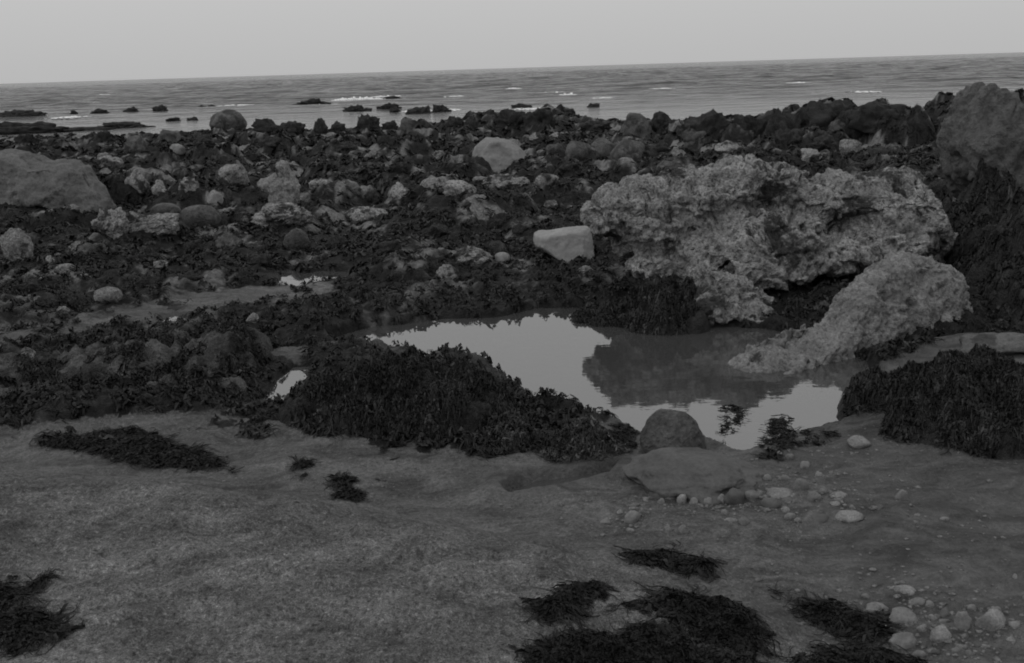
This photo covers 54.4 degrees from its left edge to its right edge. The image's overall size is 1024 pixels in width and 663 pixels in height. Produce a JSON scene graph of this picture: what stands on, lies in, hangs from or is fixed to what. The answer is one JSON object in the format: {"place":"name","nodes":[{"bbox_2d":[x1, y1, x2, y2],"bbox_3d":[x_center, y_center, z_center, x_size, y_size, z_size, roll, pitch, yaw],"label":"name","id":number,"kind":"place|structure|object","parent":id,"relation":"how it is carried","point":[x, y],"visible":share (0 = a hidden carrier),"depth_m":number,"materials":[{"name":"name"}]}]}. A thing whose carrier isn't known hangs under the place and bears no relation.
{"place":"outdoors","nodes":[
{"label":"outdoors","id":0,"kind":"place"},
{"bbox_2d":[0,91,1023,662],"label":"ground","id":1,"kind":"structure","parent":0,"point":[452,497],"depth_m":3.74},
{"bbox_2d":[1,228,33,261],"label":"boulder","id":2,"kind":"object","parent":1,"relation":"on","point":[16,243],"visible":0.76,"depth_m":8.68,"materials":[{"name":"stone"}]},
{"bbox_2d":[11,279,43,293],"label":"stone","id":3,"kind":"object","parent":1,"relation":"on","point":[33,285],"visible":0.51,"depth_m":7.27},
{"bbox_2d":[14,133,40,145],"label":"stone","id":4,"kind":"object","parent":1,"relation":"on","point":[26,138],"visible":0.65,"depth_m":22.67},
{"bbox_2d":[17,566,61,593],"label":"seaweed patch","id":5,"kind":"object","parent":1,"relation":"on","point":[39,582],"visible":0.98,"depth_m":2.96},
{"bbox_2d":[0,573,85,659],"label":"seaweed patch","id":6,"kind":"object","parent":1,"relation":"on","point":[23,624],"visible":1,"depth_m":2.69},
{"bbox_2d":[34,295,58,307],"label":"stone","id":7,"kind":"object","parent":1,"relation":"on","point":[45,301],"visible":0.69,"depth_m":6.95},
{"bbox_2d":[0,148,116,211],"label":"boulder","id":8,"kind":"object","parent":1,"relation":"on","point":[28,179],"visible":0.9,"depth_m":12.17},
{"bbox_2d":[77,243,96,256],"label":"stone","id":9,"kind":"object","parent":1,"relation":"on","point":[85,248],"visible":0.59,"depth_m":8.79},
{"bbox_2d":[89,130,112,142],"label":"stone","id":10,"kind":"object","parent":1,"relation":"on","point":[103,135],"visible":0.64,"depth_m":23.81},
{"bbox_2d":[93,286,122,302],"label":"stone","id":11,"kind":"object","parent":1,"relation":"on","point":[106,294],"visible":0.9,"depth_m":7.01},
{"bbox_2d":[92,155,124,167],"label":"stone","id":12,"kind":"object","parent":1,"relation":"on","point":[107,161],"visible":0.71,"depth_m":16.83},
{"bbox_2d":[91,207,130,239],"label":"boulder","id":13,"kind":"object","parent":1,"relation":"on","point":[112,224],"visible":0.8,"depth_m":9.50,"materials":[{"name":"stone"}]},
{"bbox_2d":[123,134,147,153],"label":"stone","id":14,"kind":"object","parent":1,"relation":"on","point":[135,143],"visible":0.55,"depth_m":19.36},
{"bbox_2d":[124,169,150,193],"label":"stone","id":15,"kind":"object","parent":1,"relation":"on","point":[137,180],"visible":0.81,"depth_m":13.33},
{"bbox_2d":[0,319,275,398],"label":"weed covered rock","id":16,"kind":"object","parent":1,"relation":"on","point":[231,346],"visible":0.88,"depth_m":5.38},
{"bbox_2d":[37,425,247,474],"bbox_3d":[-1.572,0.502,4.338,1.120,0.054,0.408,6,16,26],"label":"seaweed patch","id":17,"kind":"object","parent":1,"relation":"on","point":[137,442],"visible":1,"depth_m":4.31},
{"bbox_2d":[128,213,179,234],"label":"boulder","id":18,"kind":"object","parent":1,"relation":"on","point":[162,224],"visible":0.94,"depth_m":9.60,"materials":[{"name":"stone"}]},
{"bbox_2d":[150,203,180,213],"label":"boulder","id":19,"kind":"object","parent":1,"relation":"on","point":[162,208],"visible":0.57,"depth_m":10.71,"materials":[{"name":"stone"}]},
{"bbox_2d":[157,129,185,142],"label":"stone","id":20,"kind":"object","parent":1,"relation":"on","point":[170,136],"visible":0.58,"depth_m":24.24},
{"bbox_2d":[178,176,198,192],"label":"stone","id":21,"kind":"object","parent":1,"relation":"on","point":[186,184],"visible":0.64,"depth_m":12.59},
{"bbox_2d":[179,205,220,226],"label":"boulder","id":22,"kind":"object","parent":1,"relation":"on","point":[199,215],"visible":0.73,"depth_m":10.63,"materials":[{"name":"stone"}]},
{"bbox_2d":[207,190,223,203],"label":"stone","id":23,"kind":"object","parent":1,"relation":"on","point":[214,196],"visible":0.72,"depth_m":12.58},
{"bbox_2d":[209,109,246,129],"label":"boulder","id":24,"kind":"object","parent":1,"relation":"on","point":[225,119],"visible":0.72,"depth_m":29.33,"materials":[{"name":"grey stone"}]},
{"bbox_2d":[215,233,244,247],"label":"stone","id":25,"kind":"object","parent":1,"relation":"on","point":[229,239],"visible":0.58,"depth_m":9.14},
{"bbox_2d":[215,164,249,185],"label":"boulder","id":26,"kind":"object","parent":1,"relation":"on","point":[226,174],"visible":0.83,"depth_m":13.22,"materials":[{"name":"stone"}]},
{"bbox_2d":[251,252,271,268],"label":"stone","id":27,"kind":"object","parent":1,"relation":"on","point":[265,258],"visible":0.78,"depth_m":8.30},
{"bbox_2d":[251,118,283,132],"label":"stone","id":28,"kind":"object","parent":1,"relation":"on","point":[263,125],"visible":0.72,"depth_m":25.47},
{"bbox_2d":[258,136,280,147],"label":"stone","id":29,"kind":"object","parent":1,"relation":"on","point":[270,141],"visible":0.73,"depth_m":21.24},
{"bbox_2d":[257,160,300,204],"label":"rock","id":30,"kind":"object","parent":1,"relation":"on","point":[281,184],"visible":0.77,"depth_m":11.14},
{"bbox_2d":[250,203,312,228],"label":"boulder","id":31,"kind":"object","parent":1,"relation":"on","point":[275,216],"visible":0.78,"depth_m":10.11,"materials":[{"name":"stone"}]},
{"bbox_2d":[280,120,305,135],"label":"stone","id":32,"kind":"object","parent":1,"relation":"on","point":[297,128],"visible":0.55,"depth_m":27.86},
{"bbox_2d":[283,228,310,250],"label":"stone","id":33,"kind":"object","parent":1,"relation":"on","point":[294,238],"visible":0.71,"depth_m":9.05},
{"bbox_2d":[286,455,317,480],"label":"seaweed patch","id":34,"kind":"object","parent":1,"relation":"on","point":[303,463],"visible":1,"depth_m":4.09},
{"bbox_2d":[313,118,327,133],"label":"stone","id":35,"kind":"object","parent":1,"relation":"on","point":[320,126],"visible":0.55,"depth_m":28.10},
{"bbox_2d":[325,235,348,247],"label":"stone","id":36,"kind":"object","parent":1,"relation":"on","point":[334,239],"visible":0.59,"depth_m":9.05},
{"bbox_2d":[323,470,372,503],"bbox_3d":[-0.634,0.608,3.840,0.176,0.028,0.341,-10,17,-28],"label":"seaweed patch","id":37,"kind":"object","parent":1,"relation":"on","point":[339,481],"visible":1,"depth_m":3.85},
{"bbox_2d":[344,206,387,220],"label":"boulder","id":38,"kind":"object","parent":1,"relation":"on","point":[359,213],"visible":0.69,"depth_m":10.91,"materials":[{"name":"stone"}]},
{"bbox_2d":[357,114,380,129],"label":"stone","id":39,"kind":"object","parent":1,"relation":"on","point":[367,121],"visible":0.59,"depth_m":25.83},
{"bbox_2d":[376,240,401,254],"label":"stone","id":40,"kind":"object","parent":1,"relation":"on","point":[389,246],"visible":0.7,"depth_m":8.35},
{"bbox_2d":[388,182,409,198],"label":"stone","id":41,"kind":"object","parent":1,"relation":"on","point":[398,190],"visible":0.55,"depth_m":12.33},
{"bbox_2d":[278,344,529,450],"bbox_3d":[-0.531,0.313,4.693,1.333,0.440,1.048,11,19,40],"label":"weed covered rock","id":42,"kind":"object","parent":1,"relation":"on","point":[410,389],"visible":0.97,"depth_m":4.51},
{"bbox_2d":[398,116,418,131],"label":"stone","id":43,"kind":"object","parent":1,"relation":"on","point":[408,124],"visible":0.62,"depth_m":23.82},
{"bbox_2d":[0,97,856,161],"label":"seaweed","id":44,"kind":"object","parent":1,"relation":"on","point":[548,139],"visible":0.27,"depth_m":22.26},
{"bbox_2d":[419,177,441,188],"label":"stone","id":45,"kind":"object","parent":1,"relation":"on","point":[434,182],"visible":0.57,"depth_m":12.33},
{"bbox_2d":[427,223,451,238],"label":"stone","id":46,"kind":"object","parent":1,"relation":"on","point":[434,230],"visible":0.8,"depth_m":8.87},
{"bbox_2d":[436,264,460,280],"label":"stone","id":47,"kind":"object","parent":1,"relation":"on","point":[448,271],"visible":0.79,"depth_m":7.72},
{"bbox_2d":[443,180,476,196],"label":"boulder","id":48,"kind":"object","parent":1,"relation":"on","point":[453,188],"visible":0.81,"depth_m":10.68,"materials":[{"name":"stone"}]},
{"bbox_2d":[454,245,492,263],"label":"boulder","id":49,"kind":"object","parent":1,"relation":"on","point":[469,254],"visible":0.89,"depth_m":8.25,"materials":[{"name":"stone"}]},
{"bbox_2d":[0,163,951,278],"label":"seaweed","id":50,"kind":"object","parent":1,"relation":"on","point":[345,249],"visible":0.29,"depth_m":9.41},
{"bbox_2d":[486,213,508,230],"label":"stone","id":51,"kind":"object","parent":1,"relation":"on","point":[496,220],"visible":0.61,"depth_m":9.83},
{"bbox_2d":[472,137,526,173],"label":"boulder","id":52,"kind":"object","parent":1,"relation":"on","point":[498,154],"visible":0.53,"depth_m":15.70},
{"bbox_2d":[482,173,530,191],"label":"boulder","id":53,"kind":"object","parent":1,"relation":"on","point":[508,182],"visible":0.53,"depth_m":12.86,"materials":[{"name":"stone"}]},
{"bbox_2d":[495,109,524,127],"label":"stone","id":54,"kind":"object","parent":1,"relation":"on","point":[505,117],"visible":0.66,"depth_m":24.35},
{"bbox_2d":[0,253,1022,461],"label":"seaweed","id":55,"kind":"object","parent":1,"relation":"on","point":[551,416],"visible":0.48,"depth_m":6.08,"materials":[{"name":"plant"}]},
{"bbox_2d":[49,88,1023,209],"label":"seaweed","id":56,"kind":"object","parent":1,"relation":"on","point":[549,157],"visible":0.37,"depth_m":14.78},
{"bbox_2d":[521,108,556,129],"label":"stone","id":57,"kind":"object","parent":1,"relation":"on","point":[537,116],"visible":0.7,"depth_m":24.25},
{"bbox_2d":[534,173,558,186],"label":"stone","id":58,"kind":"object","parent":1,"relation":"on","point":[546,179],"visible":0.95,"depth_m":12.23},
{"bbox_2d":[465,410,629,466],"bbox_3d":[0.158,0.493,4.280,0.729,0.286,0.471,1,15,9],"label":"weed covered rock","id":59,"kind":"object","parent":1,"relation":"on","point":[573,440],"visible":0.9,"depth_m":4.20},
{"bbox_2d":[533,226,594,262],"bbox_3d":[0.445,-0.730,8.439,0.527,0.311,0.413,-2,15,0],"label":"stone block","id":60,"kind":"object","parent":1,"relation":"on","point":[567,244],"depth_m":8.28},
{"bbox_2d":[508,577,628,633],"bbox_3d":[0.155,0.745,2.784,0.242,0.095,0.409,8,18,33],"label":"seaweed patch","id":61,"kind":"object","parent":1,"relation":"on","point":[563,602],"visible":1,"depth_m":2.74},
{"bbox_2d":[558,160,582,174],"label":"stone","id":62,"kind":"object","parent":1,"relation":"on","point":[570,166],"visible":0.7,"depth_m":13.86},
{"bbox_2d":[565,141,592,159],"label":"stone","id":63,"kind":"object","parent":1,"relation":"on","point":[579,150],"visible":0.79,"depth_m":16.09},
{"bbox_2d":[579,120,611,130],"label":"stone","id":64,"kind":"object","parent":1,"relation":"on","point":[595,125],"visible":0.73,"depth_m":24.18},
{"bbox_2d":[590,138,614,158],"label":"stone","id":65,"kind":"object","parent":1,"relation":"on","point":[603,147],"visible":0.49,"depth_m":16.59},
{"bbox_2d":[589,422,640,452],"bbox_3d":[0.460,0.436,4.276,0.225,0.123,0.414,7,17,30],"label":"seaweed patch","id":66,"kind":"object","parent":1,"relation":"on","point":[621,436],"visible":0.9,"depth_m":4.29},
{"bbox_2d":[610,139,644,158],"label":"boulder","id":67,"kind":"object","parent":1,"relation":"on","point":[626,148],"visible":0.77,"depth_m":15.04,"materials":[{"name":"grey stone"}]},
{"bbox_2d":[619,113,653,137],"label":"boulder","id":68,"kind":"object","parent":1,"relation":"on","point":[636,124],"visible":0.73,"depth_m":20.18,"materials":[{"name":"grey stone"}]},
{"bbox_2d":[562,274,711,350],"bbox_3d":[0.860,-0.153,6.413,1.026,0.416,0.715,10,19,37],"label":"weed covered rock","id":69,"kind":"object","parent":1,"relation":"on","point":[658,311],"visible":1,"depth_m":6.22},
{"bbox_2d":[499,616,774,662],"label":"seaweed patch","id":70,"kind":"object","parent":1,"relation":"on","point":[650,641],"visible":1,"depth_m":2.56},
{"bbox_2d":[643,143,668,156],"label":"stone","id":71,"kind":"object","parent":1,"relation":"on","point":[654,150],"visible":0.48,"depth_m":15.04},
{"bbox_2d":[649,111,675,132],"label":"stone","id":72,"kind":"object","parent":1,"relation":"on","point":[660,121],"visible":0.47,"depth_m":20.45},
{"bbox_2d":[656,160,681,170],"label":"stone","id":73,"kind":"object","parent":1,"relation":"on","point":[672,165],"visible":0.62,"depth_m":12.59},
{"bbox_2d":[611,540,727,582],"bbox_3d":[0.502,0.722,3.199,0.377,0.083,0.363,-2,15,0],"label":"seaweed patch","id":74,"kind":"object","parent":1,"relation":"on","point":[683,564],"visible":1,"depth_m":3.14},
{"bbox_2d":[639,409,706,453],"bbox_3d":[0.666,0.463,4.132,0.270,0.270,0.202,6,17,28],"label":"boulder","id":75,"kind":"object","parent":1,"relation":"on","point":[663,428],"visible":0.58,"depth_m":4.08,"materials":[{"name":"stone"}]},
{"bbox_2d":[601,577,783,660],"bbox_3d":[0.538,0.786,2.807,0.484,0.094,0.392,8,18,32],"label":"seaweed patch","id":76,"kind":"object","parent":1,"relation":"on","point":[719,620],"visible":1,"depth_m":2.74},
{"bbox_2d":[681,128,706,142],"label":"stone","id":77,"kind":"object","parent":1,"relation":"on","point":[692,135],"visible":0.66,"depth_m":18.44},
{"bbox_2d":[622,447,769,505],"bbox_3d":[0.731,0.576,3.886,0.595,0.224,0.462,-2,15,0],"label":"boulder","id":78,"kind":"object","parent":1,"relation":"on","point":[700,474],"visible":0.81,"depth_m":3.78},
{"bbox_2d":[679,109,730,138],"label":"stone","id":79,"kind":"object","parent":1,"relation":"on","point":[710,122],"visible":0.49,"depth_m":18.53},
{"bbox_2d":[715,140,739,152],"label":"stone","id":80,"kind":"object","parent":1,"relation":"on","point":[726,146],"visible":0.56,"depth_m":15.38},
{"bbox_2d":[723,488,744,504],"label":"pebble","id":81,"kind":"object","parent":1,"relation":"on","point":[734,496],"visible":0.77,"depth_m":3.66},
{"bbox_2d":[732,114,767,135],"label":"stone","id":82,"kind":"object","parent":1,"relation":"on","point":[757,127],"visible":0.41,"depth_m":18.42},
{"bbox_2d":[580,153,957,324],"bbox_3d":[2.025,-0.527,7.357,2.922,1.589,1.725,-10,17,-29],"label":"barnacled rock","id":83,"kind":"object","parent":1,"relation":"on","point":[733,236],"visible":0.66,"depth_m":6.84,"materials":[{"name":"stone"}]},
{"bbox_2d":[760,497,780,508],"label":"pebble","id":84,"kind":"object","parent":1,"relation":"on","point":[772,502],"visible":0.87,"depth_m":3.60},
{"bbox_2d":[766,487,792,497],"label":"pebble","id":85,"kind":"object","parent":1,"relation":"on","point":[774,492],"visible":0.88,"depth_m":3.69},
{"bbox_2d":[765,108,801,136],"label":"stone","id":86,"kind":"object","parent":1,"relation":"on","point":[783,120],"visible":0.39,"depth_m":17.64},
{"bbox_2d":[771,128,804,145],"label":"stone","id":87,"kind":"object","parent":1,"relation":"on","point":[786,136],"visible":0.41,"depth_m":17.01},
{"bbox_2d":[800,148,821,162],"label":"stone","id":88,"kind":"object","parent":1,"relation":"on","point":[809,154],"visible":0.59,"depth_m":14.29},
{"bbox_2d":[808,134,836,151],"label":"stone","id":89,"kind":"object","parent":1,"relation":"on","point":[819,143],"visible":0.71,"depth_m":16.71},
{"bbox_2d":[797,99,850,129],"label":"stone","id":90,"kind":"object","parent":1,"relation":"on","point":[820,114],"visible":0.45,"depth_m":18.15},
{"bbox_2d":[766,581,909,653],"bbox_3d":[0.945,0.819,2.890,0.482,0.045,0.264,11,19,39],"label":"seaweed patch","id":91,"kind":"object","parent":1,"relation":"on","point":[823,613],"visible":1,"depth_m":2.86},
{"bbox_2d":[722,251,972,405],"bbox_3d":[1.977,-0.029,5.694,1.828,0.758,0.517,-12,18,-34],"label":"slanted rock","id":92,"kind":"object","parent":1,"relation":"on","point":[893,295],"visible":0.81,"depth_m":5.59,"materials":[{"name":"stone"}]},
{"bbox_2d":[764,639,932,662],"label":"seaweed patch","id":93,"kind":"object","parent":1,"relation":"on","point":[857,652],"visible":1,"depth_m":2.63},
{"bbox_2d":[835,510,863,522],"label":"pebble","id":94,"kind":"object","parent":1,"relation":"on","point":[847,516],"visible":0.99,"depth_m":3.50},
{"bbox_2d":[839,139,861,154],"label":"stone","id":95,"kind":"object","parent":1,"relation":"on","point":[846,146],"visible":0.73,"depth_m":15.40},
{"bbox_2d":[847,435,870,448],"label":"stone","id":96,"kind":"object","parent":1,"relation":"on","point":[857,441],"visible":0.99,"depth_m":4.13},
{"bbox_2d":[847,101,905,138],"bbox_3d":[6.397,-3.659,17.539,1.033,0.786,0.840,-2,15,0],"label":"stone","id":97,"kind":"object","parent":1,"relation":"on","point":[861,119],"visible":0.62,"depth_m":17.30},
{"bbox_2d":[865,602,888,612],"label":"pebble","id":98,"kind":"object","parent":1,"relation":"on","point":[871,607],"visible":0.82,"depth_m":2.93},
{"bbox_2d":[888,632,916,649],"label":"pebble","id":99,"kind":"object","parent":1,"relation":"on","point":[906,640],"visible":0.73,"depth_m":2.74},
{"bbox_2d":[889,607,917,623],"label":"pebble","id":100,"kind":"object","parent":1,"relation":"on","point":[903,615],"visible":0.8,"depth_m":2.87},
{"bbox_2d":[907,110,934,130],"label":"stone","id":101,"kind":"object","parent":1,"relation":"on","point":[918,121],"visible":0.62,"depth_m":16.83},
{"bbox_2d":[824,343,1023,459],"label":"weed covered rock","id":102,"kind":"object","parent":1,"relation":"on","point":[971,402],"visible":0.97,"depth_m":4.30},
{"bbox_2d":[930,624,951,642],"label":"pebble","id":103,"kind":"object","parent":1,"relation":"on","point":[940,633],"visible":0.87,"depth_m":2.74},
{"bbox_2d":[954,611,971,629],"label":"pebble","id":104,"kind":"object","parent":1,"relation":"on","point":[962,620],"visible":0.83,"depth_m":2.80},
{"bbox_2d":[940,158,1023,323],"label":"weed covered rock","id":105,"kind":"object","parent":1,"relation":"on","point":[989,195],"visible":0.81,"depth_m":6.97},
{"bbox_2d":[936,81,1023,198],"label":"boulder","id":106,"kind":"object","parent":105,"relation":"on","point":[982,120],"visible":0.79,"depth_m":8.31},
{"bbox_2d":[975,224,1004,247],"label":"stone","id":107,"kind":"object","parent":105,"relation":"on","point":[996,231],"visible":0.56,"depth_m":6.95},
{"bbox_2d":[974,609,1005,631],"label":"pebble","id":108,"kind":"object","parent":1,"relation":"on","point":[992,620],"visible":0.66,"depth_m":2.79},
{"bbox_2d":[958,332,1023,354],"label":"boulder","id":109,"kind":"object","parent":1,"relation":"on","point":[1005,343],"visible":0.73,"depth_m":5.28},
{"bbox_2d":[0,52,1023,136],"bbox_3d":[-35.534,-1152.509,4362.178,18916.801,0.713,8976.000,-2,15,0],"label":"sea","id":110,"kind":"structure","parent":0,"point":[745,88],"depth_m":82.92,"materials":[{"name":"grey liquid"}]},
{"bbox_2d":[0,109,47,116],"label":"sea rock","id":111,"kind":"object","parent":110,"relation":"in","point":[16,113],"visible":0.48,"depth_m":56.30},
{"bbox_2d":[0,121,114,134],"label":"sea rock","id":112,"kind":"object","parent":110,"relation":"in","point":[6,127],"visible":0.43,"depth_m":38.78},
{"bbox_2d":[101,121,155,127],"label":"sea rock","id":113,"kind":"object","parent":110,"relation":"in","point":[128,124],"visible":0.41,"depth_m":40.51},
{"bbox_2d":[46,82,880,118],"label":"sea foam","id":114,"kind":"object","parent":110,"relation":"on","point":[340,99],"visible":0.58,"depth_m":67.02,"materials":[{"name":"white"}]},
{"bbox_2d":[0,0,1023,83],"label":"sky","id":115,"kind":"structure","parent":0,"point":[41,40],"materials":[{"name":"grey"}]},
{"bbox_2d":[2,418,1023,662],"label":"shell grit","id":116,"kind":"object","parent":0,"point":[478,532],"visible":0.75,"depth_m":3.36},
{"bbox_2d":[550,425,1023,662],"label":"gravel","id":117,"kind":"structure","parent":0,"point":[898,596],"depth_m":3.14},
{"label":"pool water","id":118,"kind":"structure","parent":0,"visible":0},
{"bbox_2d":[715,404,750,444],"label":"seaweed patch","id":119,"kind":"object","parent":118,"relation":"on","point":[735,419],"visible":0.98,"depth_m":4.60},
{"bbox_2d":[753,414,841,462],"bbox_3d":[1.237,0.447,4.300,0.360,0.060,0.657,4,16,19],"label":"seaweed patch","id":120,"kind":"object","parent":118,"relation":"on","point":[776,429],"visible":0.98,"depth_m":4.25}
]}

